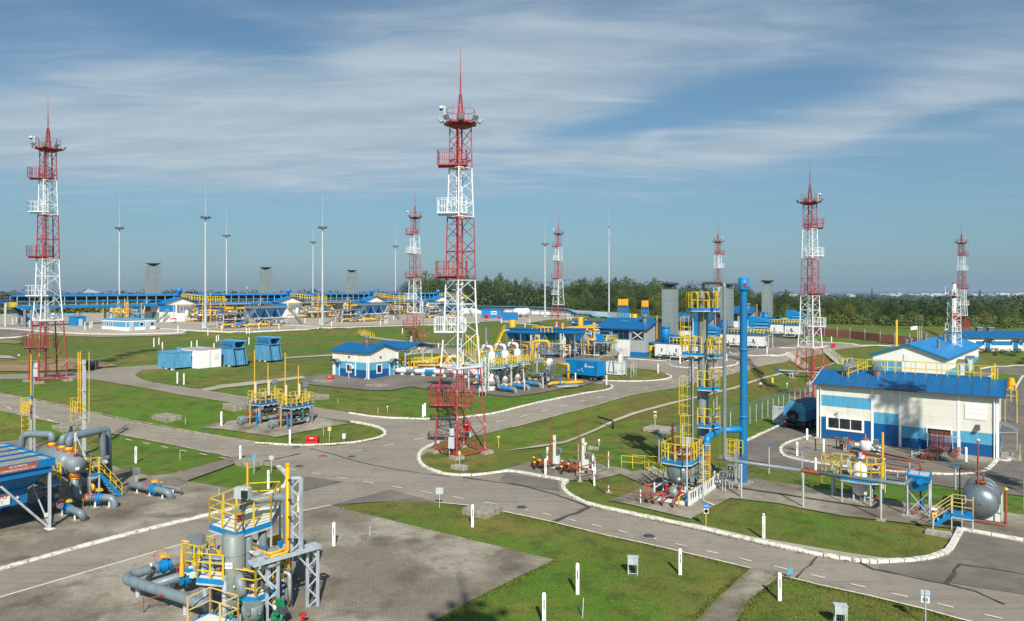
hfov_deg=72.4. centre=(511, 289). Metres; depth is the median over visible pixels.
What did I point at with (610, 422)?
paved path
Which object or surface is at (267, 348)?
worn hopper
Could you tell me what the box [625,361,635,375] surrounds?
wire fence
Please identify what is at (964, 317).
tree
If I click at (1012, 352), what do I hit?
shrub
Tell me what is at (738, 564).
road marking
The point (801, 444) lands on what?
inspection pit
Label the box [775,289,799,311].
tree
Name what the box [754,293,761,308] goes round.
tree
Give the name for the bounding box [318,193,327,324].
light mast
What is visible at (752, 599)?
edge weeds
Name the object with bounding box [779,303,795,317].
tree
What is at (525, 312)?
round tank
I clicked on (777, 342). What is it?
yard
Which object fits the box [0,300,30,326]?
raised pipe bridge
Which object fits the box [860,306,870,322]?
tree
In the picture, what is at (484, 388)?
grey cabinet
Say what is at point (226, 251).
light mast
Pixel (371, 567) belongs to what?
paved yard
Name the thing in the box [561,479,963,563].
kerb
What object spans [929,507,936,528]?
signal lamp
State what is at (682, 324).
window
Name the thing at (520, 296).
distant wood
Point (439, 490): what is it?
road sign
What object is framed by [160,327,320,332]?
kerb
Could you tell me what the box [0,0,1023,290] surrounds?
sky
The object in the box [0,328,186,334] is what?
kerb
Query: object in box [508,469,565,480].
kerb
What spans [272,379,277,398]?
floodlight
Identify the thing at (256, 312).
hopper cooler
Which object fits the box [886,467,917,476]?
orange pipe
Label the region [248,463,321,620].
steel gantry
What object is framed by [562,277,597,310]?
tree
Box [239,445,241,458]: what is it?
marker post
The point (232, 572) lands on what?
filter separator
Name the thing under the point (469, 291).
tree
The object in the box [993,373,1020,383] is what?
grass verge
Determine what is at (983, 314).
tree
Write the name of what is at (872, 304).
tree
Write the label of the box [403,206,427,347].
lighting tower
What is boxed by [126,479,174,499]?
valve pipe
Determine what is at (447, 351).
road
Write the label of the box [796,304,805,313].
tree
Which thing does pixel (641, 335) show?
window
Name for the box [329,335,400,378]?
gabled building
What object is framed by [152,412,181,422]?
concrete slab
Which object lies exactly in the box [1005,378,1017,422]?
steel stair
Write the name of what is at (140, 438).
road marking
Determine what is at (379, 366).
window
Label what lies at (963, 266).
lighting tower
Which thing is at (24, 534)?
paved yard
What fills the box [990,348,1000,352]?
shrub
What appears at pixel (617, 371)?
white cabin
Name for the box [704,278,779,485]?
blue stack
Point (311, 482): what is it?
road patch
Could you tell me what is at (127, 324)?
office
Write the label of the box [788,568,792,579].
marker
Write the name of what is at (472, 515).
marker post
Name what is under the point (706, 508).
notice sign
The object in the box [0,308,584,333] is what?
concrete yard
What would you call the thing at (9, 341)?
bare patch
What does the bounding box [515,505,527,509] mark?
manhole cover
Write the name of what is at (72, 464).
header vessel
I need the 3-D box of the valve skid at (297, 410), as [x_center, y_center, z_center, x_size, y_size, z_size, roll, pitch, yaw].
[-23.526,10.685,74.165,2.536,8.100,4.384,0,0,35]
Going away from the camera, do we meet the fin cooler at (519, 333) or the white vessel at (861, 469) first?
the white vessel at (861, 469)
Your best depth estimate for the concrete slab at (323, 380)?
100.17 m
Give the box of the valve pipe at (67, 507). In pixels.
[51,499,87,521]
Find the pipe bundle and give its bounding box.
[911,430,963,460]
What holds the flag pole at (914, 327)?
on the ground at (626, 437)
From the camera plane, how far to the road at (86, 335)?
176.41 m
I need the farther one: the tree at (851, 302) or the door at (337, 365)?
the tree at (851, 302)
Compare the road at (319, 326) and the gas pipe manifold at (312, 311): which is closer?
the road at (319, 326)
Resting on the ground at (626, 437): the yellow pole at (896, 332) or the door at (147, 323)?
the yellow pole at (896, 332)
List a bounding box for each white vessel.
[821,432,884,506]
[833,434,924,470]
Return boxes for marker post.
[135,446,136,462]
[220,411,222,425]
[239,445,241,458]
[267,470,269,488]
[297,492,298,511]
[332,522,335,545]
[471,504,473,526]
[542,592,545,620]
[544,458,546,474]
[546,447,548,459]
[576,563,578,594]
[593,467,595,485]
[678,548,681,574]
[762,513,764,537]
[777,572,781,600]
[814,457,816,469]
[822,439,824,451]
[965,447,966,461]
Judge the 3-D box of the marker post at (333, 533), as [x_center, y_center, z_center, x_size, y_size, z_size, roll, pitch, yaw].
[-10.389,14.345,40.855,0.170,1.609,0.122,0,0,0]
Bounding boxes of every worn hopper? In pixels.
[218,339,247,366]
[254,336,282,361]
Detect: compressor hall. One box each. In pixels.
[596,314,661,357]
[678,312,719,342]
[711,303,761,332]
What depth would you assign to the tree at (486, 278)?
438.68 m
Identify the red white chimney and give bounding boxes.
[944,282,961,346]
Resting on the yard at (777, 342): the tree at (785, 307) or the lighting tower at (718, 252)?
the lighting tower at (718, 252)
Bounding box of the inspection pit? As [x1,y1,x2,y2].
[791,443,803,449]
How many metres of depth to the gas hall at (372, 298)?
301.91 m
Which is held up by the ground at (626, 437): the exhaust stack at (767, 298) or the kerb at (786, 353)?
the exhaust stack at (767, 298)
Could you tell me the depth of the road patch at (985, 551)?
37.93 m
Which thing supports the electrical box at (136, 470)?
on the paved yard at (24, 534)
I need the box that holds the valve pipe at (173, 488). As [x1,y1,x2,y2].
[151,481,183,494]
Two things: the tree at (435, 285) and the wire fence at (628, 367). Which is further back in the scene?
the tree at (435, 285)
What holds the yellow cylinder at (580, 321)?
on the yard at (777, 342)
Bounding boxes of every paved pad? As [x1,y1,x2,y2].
[202,417,347,436]
[299,371,599,396]
[502,458,648,483]
[609,469,1023,537]
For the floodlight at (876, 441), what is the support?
on the paved apron
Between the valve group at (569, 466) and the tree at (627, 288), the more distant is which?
the tree at (627, 288)
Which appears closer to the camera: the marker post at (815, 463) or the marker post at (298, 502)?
the marker post at (298, 502)
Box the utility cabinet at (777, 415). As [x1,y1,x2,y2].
[772,406,784,423]
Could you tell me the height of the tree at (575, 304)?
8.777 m
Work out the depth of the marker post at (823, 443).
64.16 m
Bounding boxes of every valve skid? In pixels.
[236,350,282,425]
[267,353,313,428]
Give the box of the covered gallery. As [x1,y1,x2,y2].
[6,292,455,326]
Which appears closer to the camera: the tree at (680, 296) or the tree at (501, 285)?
the tree at (680, 296)
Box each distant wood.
[0,289,412,306]
[2,292,1023,301]
[412,278,716,311]
[709,292,1023,314]
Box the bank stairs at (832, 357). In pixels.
[823,347,841,363]
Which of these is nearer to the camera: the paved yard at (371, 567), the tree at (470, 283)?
the paved yard at (371, 567)
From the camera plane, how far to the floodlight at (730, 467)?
52.41 m
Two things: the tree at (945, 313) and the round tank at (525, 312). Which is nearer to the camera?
the tree at (945, 313)
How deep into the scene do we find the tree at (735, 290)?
312.25 m
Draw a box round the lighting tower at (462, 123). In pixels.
[428,47,492,460]
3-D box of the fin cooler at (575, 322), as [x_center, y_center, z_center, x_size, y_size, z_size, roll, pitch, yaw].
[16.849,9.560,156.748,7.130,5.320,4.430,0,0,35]
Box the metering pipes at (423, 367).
[393,358,545,377]
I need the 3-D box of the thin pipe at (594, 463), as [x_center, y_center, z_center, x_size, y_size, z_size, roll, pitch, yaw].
[6.774,14.182,54.655,4.186,1.655,14.032,0,0,-8]
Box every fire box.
[305,435,318,443]
[326,376,333,379]
[465,422,470,437]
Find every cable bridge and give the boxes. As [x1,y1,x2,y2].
[13,313,76,321]
[463,306,608,317]
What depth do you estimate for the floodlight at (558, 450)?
59.86 m
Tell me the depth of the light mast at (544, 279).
275.06 m
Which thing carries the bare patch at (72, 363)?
on the ground at (626, 437)
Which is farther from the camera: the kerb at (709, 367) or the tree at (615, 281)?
the tree at (615, 281)
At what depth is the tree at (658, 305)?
294.43 m
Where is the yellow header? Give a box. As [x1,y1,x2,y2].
[398,348,510,367]
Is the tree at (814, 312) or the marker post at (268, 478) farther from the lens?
the tree at (814, 312)
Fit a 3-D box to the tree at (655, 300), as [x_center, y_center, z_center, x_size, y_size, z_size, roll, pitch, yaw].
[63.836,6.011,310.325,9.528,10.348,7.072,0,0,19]
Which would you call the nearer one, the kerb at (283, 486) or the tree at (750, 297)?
the kerb at (283, 486)
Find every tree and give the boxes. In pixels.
[399,275,430,291]
[400,281,416,301]
[408,270,434,296]
[410,288,423,304]
[424,277,444,292]
[430,272,451,292]
[449,281,463,292]
[453,276,476,291]
[463,281,481,299]
[465,284,474,298]
[470,279,500,300]
[478,275,493,287]
[484,284,507,306]
[491,276,515,302]
[493,273,511,294]
[506,279,521,296]
[519,277,537,300]
[536,284,550,302]
[554,292,573,309]
[559,283,579,307]
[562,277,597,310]
[565,290,574,307]
[571,295,581,309]
[578,285,593,307]
[581,294,594,309]
[591,296,607,311]
[592,277,607,303]
[599,281,619,305]
[603,297,616,311]
[606,277,622,286]
[611,276,638,299]
[612,287,633,310]
[617,281,635,309]
[628,297,638,309]
[630,283,653,311]
[631,284,655,312]
[637,292,654,309]
[646,277,665,309]
[648,292,661,309]
[649,291,661,313]
[678,288,686,309]
[678,296,695,310]
[682,284,696,300]
[695,288,714,306]
[727,283,755,302]
[734,291,739,305]
[747,291,753,300]
[747,298,761,307]
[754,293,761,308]
[758,296,776,310]
[773,295,797,309]
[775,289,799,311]
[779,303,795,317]
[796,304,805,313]
[798,296,822,312]
[813,307,825,316]
[818,298,837,314]
[824,296,844,313]
[831,307,839,317]
[836,296,858,315]
[841,301,850,316]
[841,303,856,319]
[848,298,863,314]
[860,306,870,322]
[861,304,880,319]
[866,300,879,313]
[873,299,885,314]
[873,311,883,322]
[881,299,904,316]
[882,300,894,316]
[889,311,900,321]
[900,304,908,313]
[903,310,919,319]
[904,303,918,315]
[926,307,937,319]
[935,301,950,318]
[941,310,957,321]
[958,310,970,321]
[961,300,982,316]
[972,300,983,311]
[977,304,993,317]
[978,310,992,321]
[979,302,1003,316]
[996,307,1010,318]
[996,313,1003,322]
[1000,299,1019,316]
[1009,311,1019,321]
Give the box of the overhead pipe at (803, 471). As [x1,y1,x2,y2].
[701,281,912,521]
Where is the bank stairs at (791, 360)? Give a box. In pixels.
[787,352,808,370]
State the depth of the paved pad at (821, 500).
48.90 m
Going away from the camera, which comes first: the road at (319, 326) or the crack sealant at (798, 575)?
the crack sealant at (798, 575)
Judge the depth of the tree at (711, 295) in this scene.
325.59 m
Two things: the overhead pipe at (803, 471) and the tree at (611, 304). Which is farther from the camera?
the tree at (611, 304)
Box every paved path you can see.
[176,455,251,480]
[201,376,304,390]
[282,348,410,358]
[360,335,449,344]
[505,359,846,450]
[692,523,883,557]
[696,567,776,620]
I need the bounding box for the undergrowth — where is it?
[411,306,1023,328]
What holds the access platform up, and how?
on the paved pad at (821, 500)
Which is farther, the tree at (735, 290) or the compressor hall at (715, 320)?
the tree at (735, 290)
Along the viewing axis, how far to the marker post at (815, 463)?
57.32 m
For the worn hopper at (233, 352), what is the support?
on the ground at (626, 437)
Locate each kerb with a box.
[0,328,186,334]
[0,333,32,338]
[0,465,285,570]
[7,394,254,442]
[134,375,347,412]
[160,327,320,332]
[255,421,386,445]
[287,322,479,327]
[348,384,613,418]
[417,441,507,475]
[499,321,550,326]
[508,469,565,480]
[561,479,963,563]
[603,373,671,381]
[627,358,665,360]
[667,360,738,367]
[729,352,787,355]
[739,423,783,443]
[779,433,998,474]
[807,341,893,345]
[963,527,1023,540]
[979,365,1019,368]
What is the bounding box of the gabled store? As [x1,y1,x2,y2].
[869,333,981,374]
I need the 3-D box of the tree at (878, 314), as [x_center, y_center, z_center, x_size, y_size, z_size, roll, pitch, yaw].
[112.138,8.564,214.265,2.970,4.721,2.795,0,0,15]
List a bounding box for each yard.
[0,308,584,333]
[0,439,263,565]
[0,505,553,620]
[472,336,809,360]
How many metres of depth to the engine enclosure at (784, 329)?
174.30 m
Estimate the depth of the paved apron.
62.18 m
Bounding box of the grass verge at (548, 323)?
[524,320,595,326]
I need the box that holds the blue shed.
[481,309,503,317]
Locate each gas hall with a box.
[142,288,224,322]
[258,289,326,317]
[345,289,403,314]
[415,290,466,312]
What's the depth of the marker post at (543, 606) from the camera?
31.33 m
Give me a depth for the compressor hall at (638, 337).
129.15 m
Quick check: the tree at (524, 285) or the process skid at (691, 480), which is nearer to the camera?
the process skid at (691, 480)
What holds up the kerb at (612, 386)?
on the road at (407, 432)
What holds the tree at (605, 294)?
on the ground at (626, 437)
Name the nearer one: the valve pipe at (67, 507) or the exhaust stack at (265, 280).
the valve pipe at (67, 507)
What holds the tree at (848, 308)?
on the ground at (626, 437)
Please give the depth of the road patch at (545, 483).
54.57 m
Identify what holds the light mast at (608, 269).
on the ground at (626, 437)
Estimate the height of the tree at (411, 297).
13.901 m
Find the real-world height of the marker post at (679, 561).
1.521 m
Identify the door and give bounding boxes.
[129,322,133,330]
[145,321,149,329]
[335,362,339,374]
[389,362,393,374]
[985,341,990,348]
[1012,341,1018,350]
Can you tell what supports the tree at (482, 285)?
on the ground at (626, 437)
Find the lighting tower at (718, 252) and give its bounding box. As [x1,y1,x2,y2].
[712,234,724,314]
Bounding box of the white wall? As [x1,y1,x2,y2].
[453,307,630,317]
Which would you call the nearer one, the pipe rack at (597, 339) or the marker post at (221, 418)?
the marker post at (221, 418)
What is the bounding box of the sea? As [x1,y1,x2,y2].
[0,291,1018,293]
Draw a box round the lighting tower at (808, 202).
[790,184,828,398]
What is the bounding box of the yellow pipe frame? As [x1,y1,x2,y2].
[79,298,144,317]
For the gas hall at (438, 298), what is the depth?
337.06 m
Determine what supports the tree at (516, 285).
on the ground at (626, 437)
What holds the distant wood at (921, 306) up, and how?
on the ground at (626, 437)
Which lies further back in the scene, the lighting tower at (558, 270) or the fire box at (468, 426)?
the lighting tower at (558, 270)
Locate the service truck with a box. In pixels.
[783,397,816,429]
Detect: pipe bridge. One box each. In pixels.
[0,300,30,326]
[772,367,818,377]
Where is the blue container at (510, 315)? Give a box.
[503,312,517,319]
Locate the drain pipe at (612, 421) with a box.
[598,416,613,428]
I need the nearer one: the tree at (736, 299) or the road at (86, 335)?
the road at (86, 335)
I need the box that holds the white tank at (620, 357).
[608,348,626,375]
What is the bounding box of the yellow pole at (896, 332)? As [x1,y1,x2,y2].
[895,320,897,346]
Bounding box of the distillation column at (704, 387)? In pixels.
[679,290,722,448]
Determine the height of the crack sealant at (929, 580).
0.001 m
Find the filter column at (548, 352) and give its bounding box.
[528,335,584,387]
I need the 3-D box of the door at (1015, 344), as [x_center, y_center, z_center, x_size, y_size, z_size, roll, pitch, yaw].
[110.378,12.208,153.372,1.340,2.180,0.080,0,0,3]
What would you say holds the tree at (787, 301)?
on the ground at (626, 437)
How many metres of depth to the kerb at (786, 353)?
132.19 m
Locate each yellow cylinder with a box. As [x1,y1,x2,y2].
[509,320,515,350]
[578,317,582,346]
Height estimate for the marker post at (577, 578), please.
1.680 m
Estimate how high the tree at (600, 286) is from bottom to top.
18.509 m
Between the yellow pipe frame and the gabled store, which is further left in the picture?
the yellow pipe frame
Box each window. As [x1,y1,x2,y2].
[145,306,150,311]
[346,364,351,372]
[376,364,381,373]
[600,329,610,337]
[612,330,628,339]
[632,330,643,339]
[678,323,689,330]
[826,415,863,432]
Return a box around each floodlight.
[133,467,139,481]
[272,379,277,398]
[556,447,561,455]
[585,451,590,468]
[720,470,727,491]
[727,464,734,488]
[873,439,878,452]
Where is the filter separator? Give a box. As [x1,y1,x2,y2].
[122,463,309,620]
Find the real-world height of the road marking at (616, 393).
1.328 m
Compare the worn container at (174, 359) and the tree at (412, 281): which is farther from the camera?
the tree at (412, 281)
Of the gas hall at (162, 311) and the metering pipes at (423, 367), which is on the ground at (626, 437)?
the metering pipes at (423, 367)
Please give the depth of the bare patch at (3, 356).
117.72 m
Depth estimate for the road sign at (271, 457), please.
57.34 m
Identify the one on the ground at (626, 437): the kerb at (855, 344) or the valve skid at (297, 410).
the kerb at (855, 344)
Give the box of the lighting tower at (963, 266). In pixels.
[954,220,970,330]
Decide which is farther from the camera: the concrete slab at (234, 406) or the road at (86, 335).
the road at (86, 335)
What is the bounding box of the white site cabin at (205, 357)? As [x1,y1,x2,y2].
[177,346,221,368]
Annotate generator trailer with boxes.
[565,358,608,380]
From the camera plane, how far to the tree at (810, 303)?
289.01 m
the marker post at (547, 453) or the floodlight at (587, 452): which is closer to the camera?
the floodlight at (587, 452)
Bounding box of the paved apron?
[783,434,1006,472]
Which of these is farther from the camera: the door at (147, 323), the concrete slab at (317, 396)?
the door at (147, 323)
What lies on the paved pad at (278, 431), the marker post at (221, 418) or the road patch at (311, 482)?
the marker post at (221, 418)
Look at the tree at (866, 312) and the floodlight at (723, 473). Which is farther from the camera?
the tree at (866, 312)
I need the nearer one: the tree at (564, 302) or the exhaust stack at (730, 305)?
the exhaust stack at (730, 305)
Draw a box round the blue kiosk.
[68,316,86,325]
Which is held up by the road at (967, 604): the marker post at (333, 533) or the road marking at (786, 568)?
the road marking at (786, 568)
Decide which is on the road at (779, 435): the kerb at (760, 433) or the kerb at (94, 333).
the kerb at (760, 433)
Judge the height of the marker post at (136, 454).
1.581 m
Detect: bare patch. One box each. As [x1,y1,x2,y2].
[0,339,22,343]
[0,355,16,358]
[0,358,116,370]
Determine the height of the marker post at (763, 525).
1.686 m
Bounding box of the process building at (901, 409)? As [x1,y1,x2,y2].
[812,357,1020,460]
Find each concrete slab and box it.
[52,423,77,432]
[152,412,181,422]
[223,402,246,411]
[234,457,262,467]
[310,393,328,399]
[312,379,333,382]
[366,383,387,386]
[451,463,467,470]
[462,501,501,519]
[587,446,598,450]
[643,425,675,433]
[925,528,951,537]
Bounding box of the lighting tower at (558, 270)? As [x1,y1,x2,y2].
[550,212,565,326]
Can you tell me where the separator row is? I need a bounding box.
[468,339,542,392]
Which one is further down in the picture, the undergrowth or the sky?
the undergrowth
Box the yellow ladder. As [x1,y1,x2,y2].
[468,325,505,355]
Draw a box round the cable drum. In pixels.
[86,360,97,369]
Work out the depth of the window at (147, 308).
231.46 m
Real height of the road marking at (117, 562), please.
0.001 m
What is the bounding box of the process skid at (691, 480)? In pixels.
[642,422,720,507]
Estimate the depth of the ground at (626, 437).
66.87 m
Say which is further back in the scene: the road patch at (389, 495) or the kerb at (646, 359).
the kerb at (646, 359)
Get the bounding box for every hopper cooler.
[215,305,303,328]
[334,303,400,322]
[423,301,472,317]
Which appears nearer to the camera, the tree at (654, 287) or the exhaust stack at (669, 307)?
the exhaust stack at (669, 307)
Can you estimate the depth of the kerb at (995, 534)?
42.58 m
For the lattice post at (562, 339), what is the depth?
126.48 m
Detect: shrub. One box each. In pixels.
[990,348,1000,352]
[1004,348,1017,355]
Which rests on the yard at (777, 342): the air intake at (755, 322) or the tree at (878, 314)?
the air intake at (755, 322)
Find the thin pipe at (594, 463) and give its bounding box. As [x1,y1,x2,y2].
[562,451,654,502]
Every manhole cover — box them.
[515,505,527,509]
[641,533,656,538]
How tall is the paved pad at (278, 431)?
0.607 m
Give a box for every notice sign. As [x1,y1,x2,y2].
[703,504,708,513]
[920,589,930,620]
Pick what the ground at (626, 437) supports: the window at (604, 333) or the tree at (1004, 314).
the tree at (1004, 314)
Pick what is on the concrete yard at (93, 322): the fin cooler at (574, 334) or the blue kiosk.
the blue kiosk
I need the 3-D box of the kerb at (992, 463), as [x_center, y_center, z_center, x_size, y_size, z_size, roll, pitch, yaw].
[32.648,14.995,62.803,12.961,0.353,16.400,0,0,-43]
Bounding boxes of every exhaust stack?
[145,263,161,301]
[259,267,272,300]
[346,270,357,299]
[661,282,679,341]
[719,283,734,332]
[761,280,773,320]
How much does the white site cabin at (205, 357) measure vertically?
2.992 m
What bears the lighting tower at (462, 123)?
on the ground at (626, 437)
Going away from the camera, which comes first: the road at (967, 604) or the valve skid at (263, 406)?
the road at (967, 604)
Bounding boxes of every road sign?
[269,455,273,472]
[436,487,442,507]
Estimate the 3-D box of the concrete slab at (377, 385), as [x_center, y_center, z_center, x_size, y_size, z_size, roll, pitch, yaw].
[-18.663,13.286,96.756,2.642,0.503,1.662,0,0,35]
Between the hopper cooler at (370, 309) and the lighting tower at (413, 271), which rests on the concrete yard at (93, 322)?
the hopper cooler at (370, 309)
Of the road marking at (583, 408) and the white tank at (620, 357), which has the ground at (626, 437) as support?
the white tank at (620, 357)
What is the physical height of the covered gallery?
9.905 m
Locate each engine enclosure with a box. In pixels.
[654,326,715,362]
[715,319,767,348]
[758,312,802,336]
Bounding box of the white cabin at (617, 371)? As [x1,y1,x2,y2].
[606,361,625,375]
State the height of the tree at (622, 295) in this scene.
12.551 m
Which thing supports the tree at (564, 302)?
on the ground at (626, 437)
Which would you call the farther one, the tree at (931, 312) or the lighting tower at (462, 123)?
the tree at (931, 312)
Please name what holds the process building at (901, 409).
on the ground at (626, 437)
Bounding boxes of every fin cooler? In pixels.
[504,327,547,356]
[545,327,585,357]
[570,320,602,342]
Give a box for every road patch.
[293,477,341,490]
[336,490,430,503]
[500,473,559,490]
[880,532,1023,593]
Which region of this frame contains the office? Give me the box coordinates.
[101,317,155,330]
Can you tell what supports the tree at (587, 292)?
on the ground at (626, 437)
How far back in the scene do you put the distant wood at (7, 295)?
624.33 m
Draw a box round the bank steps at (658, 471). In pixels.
[621,455,667,478]
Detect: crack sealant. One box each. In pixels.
[311,448,449,476]
[463,477,590,506]
[552,506,590,521]
[796,557,816,577]
[859,562,1005,603]
[944,563,1023,583]
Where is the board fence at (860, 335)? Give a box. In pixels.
[803,327,923,343]
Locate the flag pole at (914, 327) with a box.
[911,325,917,340]
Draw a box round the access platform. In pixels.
[933,494,973,531]
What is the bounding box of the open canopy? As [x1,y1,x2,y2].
[377,340,435,367]
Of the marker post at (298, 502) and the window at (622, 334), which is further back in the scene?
the window at (622, 334)
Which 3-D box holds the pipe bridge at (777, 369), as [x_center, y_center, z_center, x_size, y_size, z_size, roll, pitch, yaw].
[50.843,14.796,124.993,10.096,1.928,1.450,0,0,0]
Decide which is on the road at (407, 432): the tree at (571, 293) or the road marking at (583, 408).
the road marking at (583, 408)
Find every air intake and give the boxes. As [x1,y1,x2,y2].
[689,322,722,361]
[747,316,772,348]
[783,310,806,337]
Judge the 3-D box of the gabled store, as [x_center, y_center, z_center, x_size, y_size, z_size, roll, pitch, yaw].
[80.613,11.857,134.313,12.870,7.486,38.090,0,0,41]
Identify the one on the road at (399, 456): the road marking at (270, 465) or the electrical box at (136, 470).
the road marking at (270, 465)
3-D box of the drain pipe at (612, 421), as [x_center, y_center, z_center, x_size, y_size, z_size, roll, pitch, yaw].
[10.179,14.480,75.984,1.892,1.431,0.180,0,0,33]
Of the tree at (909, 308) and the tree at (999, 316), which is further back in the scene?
the tree at (909, 308)
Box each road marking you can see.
[0,505,328,596]
[6,407,495,503]
[19,414,231,456]
[33,398,255,441]
[438,502,970,620]
[514,388,671,426]
[520,370,732,416]
[526,509,1002,618]
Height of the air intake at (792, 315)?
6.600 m
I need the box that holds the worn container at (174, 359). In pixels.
[157,347,191,369]
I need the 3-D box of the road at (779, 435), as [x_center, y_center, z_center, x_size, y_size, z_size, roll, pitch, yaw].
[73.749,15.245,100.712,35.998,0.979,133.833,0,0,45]
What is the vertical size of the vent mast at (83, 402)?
9.443 m
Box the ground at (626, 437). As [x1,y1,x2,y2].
[0,291,1023,620]
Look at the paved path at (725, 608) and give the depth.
34.07 m
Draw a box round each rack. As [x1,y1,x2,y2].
[530,326,552,357]
[566,324,617,357]
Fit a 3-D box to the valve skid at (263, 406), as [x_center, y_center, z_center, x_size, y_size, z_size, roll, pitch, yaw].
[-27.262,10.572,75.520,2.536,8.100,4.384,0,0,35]
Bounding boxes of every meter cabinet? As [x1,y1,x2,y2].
[627,555,638,575]
[833,602,847,620]
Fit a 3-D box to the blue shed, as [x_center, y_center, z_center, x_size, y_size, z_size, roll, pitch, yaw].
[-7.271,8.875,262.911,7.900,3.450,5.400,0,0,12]
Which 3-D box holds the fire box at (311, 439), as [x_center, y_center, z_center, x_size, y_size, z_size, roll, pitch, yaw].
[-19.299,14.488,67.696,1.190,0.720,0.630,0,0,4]
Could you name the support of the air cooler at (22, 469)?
on the paved yard at (24, 534)
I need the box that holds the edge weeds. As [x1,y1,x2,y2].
[112,438,958,620]
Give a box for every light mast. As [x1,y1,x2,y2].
[114,196,123,316]
[200,180,210,327]
[222,207,230,316]
[310,241,315,305]
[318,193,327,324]
[393,225,397,302]
[542,243,547,316]
[608,226,609,311]
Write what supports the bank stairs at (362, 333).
on the ground at (626, 437)
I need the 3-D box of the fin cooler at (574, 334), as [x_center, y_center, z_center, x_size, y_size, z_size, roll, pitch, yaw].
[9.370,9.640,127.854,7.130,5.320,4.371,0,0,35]
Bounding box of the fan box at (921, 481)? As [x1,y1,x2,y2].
[901,469,935,520]
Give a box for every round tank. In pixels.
[513,308,520,317]
[520,308,530,317]
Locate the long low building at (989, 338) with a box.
[945,327,1023,350]
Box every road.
[0,329,185,336]
[0,330,30,336]
[0,365,399,427]
[0,393,449,504]
[0,493,330,595]
[189,321,478,330]
[380,342,863,451]
[410,348,626,363]
[450,472,1023,620]
[716,365,1023,495]
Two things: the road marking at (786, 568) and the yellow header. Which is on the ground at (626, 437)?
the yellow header
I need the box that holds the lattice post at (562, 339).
[560,323,565,357]
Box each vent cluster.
[617,299,627,317]
[641,300,648,317]
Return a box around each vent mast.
[20,355,34,450]
[70,351,85,455]
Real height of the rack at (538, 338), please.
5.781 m
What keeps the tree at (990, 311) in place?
on the ground at (626, 437)
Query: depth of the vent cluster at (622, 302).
199.94 m
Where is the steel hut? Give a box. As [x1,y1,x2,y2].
[599,351,618,368]
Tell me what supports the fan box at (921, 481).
on the paved pad at (821, 500)
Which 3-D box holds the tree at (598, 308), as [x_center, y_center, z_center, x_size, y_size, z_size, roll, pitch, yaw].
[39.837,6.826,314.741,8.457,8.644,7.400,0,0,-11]
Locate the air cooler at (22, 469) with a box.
[0,443,55,530]
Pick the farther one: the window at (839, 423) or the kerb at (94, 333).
the kerb at (94, 333)
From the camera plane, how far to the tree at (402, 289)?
457.58 m
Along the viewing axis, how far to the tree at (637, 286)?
334.58 m
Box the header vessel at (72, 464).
[0,426,122,512]
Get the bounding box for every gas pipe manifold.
[141,293,250,322]
[260,300,337,317]
[350,299,414,314]
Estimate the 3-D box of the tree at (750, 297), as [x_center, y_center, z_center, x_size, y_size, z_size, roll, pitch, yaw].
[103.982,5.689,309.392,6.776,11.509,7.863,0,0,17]
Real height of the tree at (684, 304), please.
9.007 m
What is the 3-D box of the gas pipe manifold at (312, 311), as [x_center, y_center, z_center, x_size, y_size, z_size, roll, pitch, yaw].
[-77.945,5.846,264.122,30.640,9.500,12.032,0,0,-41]
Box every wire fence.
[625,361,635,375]
[656,385,815,460]
[736,442,1023,508]
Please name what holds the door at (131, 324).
in the office
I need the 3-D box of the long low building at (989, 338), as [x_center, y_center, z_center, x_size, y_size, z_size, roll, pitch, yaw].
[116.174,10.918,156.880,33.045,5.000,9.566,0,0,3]
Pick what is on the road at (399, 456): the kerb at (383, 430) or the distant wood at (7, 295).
the kerb at (383, 430)
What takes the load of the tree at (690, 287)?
on the ground at (626, 437)
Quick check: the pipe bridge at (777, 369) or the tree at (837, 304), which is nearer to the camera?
the pipe bridge at (777, 369)
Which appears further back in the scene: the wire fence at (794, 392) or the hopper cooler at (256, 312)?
the hopper cooler at (256, 312)
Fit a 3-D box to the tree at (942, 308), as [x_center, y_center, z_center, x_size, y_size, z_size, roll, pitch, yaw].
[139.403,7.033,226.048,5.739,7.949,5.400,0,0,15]
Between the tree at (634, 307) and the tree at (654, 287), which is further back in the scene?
the tree at (654, 287)
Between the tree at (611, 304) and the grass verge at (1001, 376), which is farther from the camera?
the tree at (611, 304)
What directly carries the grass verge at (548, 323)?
on the concrete yard at (93, 322)
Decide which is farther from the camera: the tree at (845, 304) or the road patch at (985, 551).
the tree at (845, 304)
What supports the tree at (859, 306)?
on the ground at (626, 437)
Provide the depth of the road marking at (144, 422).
74.99 m
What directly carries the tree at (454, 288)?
on the ground at (626, 437)
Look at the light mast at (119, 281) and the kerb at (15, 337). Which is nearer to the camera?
the kerb at (15, 337)
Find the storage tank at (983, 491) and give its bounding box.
[959,439,1007,525]
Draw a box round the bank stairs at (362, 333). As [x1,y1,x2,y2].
[358,329,374,337]
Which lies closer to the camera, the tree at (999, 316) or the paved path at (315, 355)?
the paved path at (315, 355)
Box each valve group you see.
[530,417,559,469]
[558,420,591,473]
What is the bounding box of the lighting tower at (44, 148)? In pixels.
[21,114,72,383]
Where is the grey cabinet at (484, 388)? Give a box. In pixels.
[479,385,485,395]

